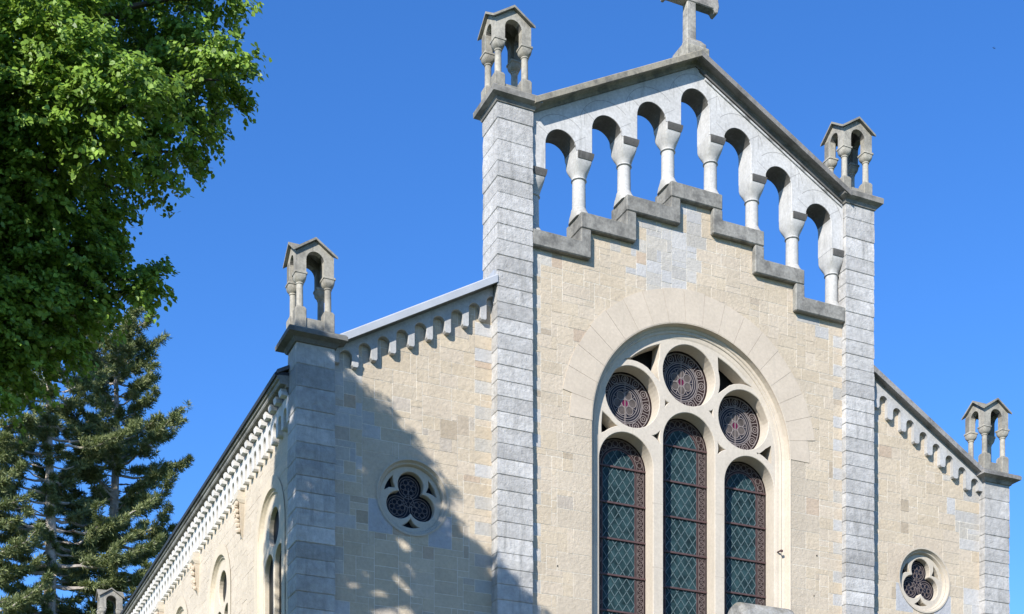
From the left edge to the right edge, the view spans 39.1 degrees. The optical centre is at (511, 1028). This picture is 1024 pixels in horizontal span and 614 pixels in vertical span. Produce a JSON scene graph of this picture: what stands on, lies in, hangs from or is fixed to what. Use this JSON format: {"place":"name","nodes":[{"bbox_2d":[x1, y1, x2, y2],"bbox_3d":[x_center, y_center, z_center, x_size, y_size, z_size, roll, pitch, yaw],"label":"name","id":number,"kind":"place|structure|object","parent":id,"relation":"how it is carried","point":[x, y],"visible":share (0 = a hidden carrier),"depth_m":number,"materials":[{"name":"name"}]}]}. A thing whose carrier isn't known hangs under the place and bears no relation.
{"place":"outdoors","nodes":[
{"label":"outdoors","id":0,"kind":"place"},
{"bbox_2d":[0,0,1023,613],"label":"sky","id":1,"kind":"structure","parent":0,"point":[365,140],"materials":[{"name":"blue"}]},
{"label":"ground","id":2,"kind":"structure","parent":0,"visible":0},
{"bbox_2d":[0,375,57,613],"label":"conifer","id":3,"kind":"object","parent":2,"relation":"on","point":[20,602],"visible":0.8,"depth_m":59.50,"materials":[{"name":"green plant"}]},
{"bbox_2d":[0,319,165,613],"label":"conifer","id":4,"kind":"object","parent":2,"relation":"on","point":[50,426],"visible":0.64,"depth_m":62.61,"materials":[{"name":"green plant"}]},
{"bbox_2d":[26,306,194,613],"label":"conifer","id":5,"kind":"object","parent":2,"relation":"on","point":[123,357],"visible":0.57,"depth_m":65.25,"materials":[{"name":"green plant"}]},
{"bbox_2d":[0,0,271,443],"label":"linden tree","id":6,"kind":"object","parent":2,"relation":"on","point":[59,76],"visible":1,"depth_m":21.29,"materials":[{"name":"green plant"}]},
{"bbox_2d":[95,0,1021,613],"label":"church","id":7,"kind":"structure","parent":2,"relation":"on","point":[675,396],"depth_m":33.73,"materials":[{"name":"grey stone"}]},
{"bbox_2d":[174,596,186,613],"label":"side window","id":8,"kind":"structure","parent":7,"relation":"in","point":[181,605],"depth_m":41.16,"materials":[{"name":"beige stone"}]},
{"bbox_2d":[207,543,229,613],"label":"side window","id":9,"kind":"structure","parent":7,"relation":"in","point":[219,603],"depth_m":37.12,"materials":[{"name":"beige stone"}]},
{"bbox_2d":[254,475,284,613],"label":"side window","id":10,"kind":"structure","parent":7,"relation":"in","point":[269,553],"depth_m":32.68,"materials":[{"name":"beige stone"}]},
{"bbox_2d":[376,458,448,535],"bbox_3d":[-2.228,-11.500,31.424,1.680,1.680,0.422,0,0,-24],"label":"trefoil window","id":11,"kind":"structure","parent":7,"relation":"in","point":[412,496],"depth_m":31.47,"materials":[{"name":"beige stone"}]},
{"bbox_2d":[563,288,814,613],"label":"arched window","id":12,"kind":"structure","parent":7,"relation":"in","point":[694,445],"depth_m":34.46,"materials":[{"name":"beige stone"}]},
{"bbox_2d":[899,547,949,612],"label":"trefoil window","id":13,"kind":"structure","parent":7,"relation":"in","point":[924,578],"depth_m":37.30,"materials":[{"name":"beige stone"}]}
]}

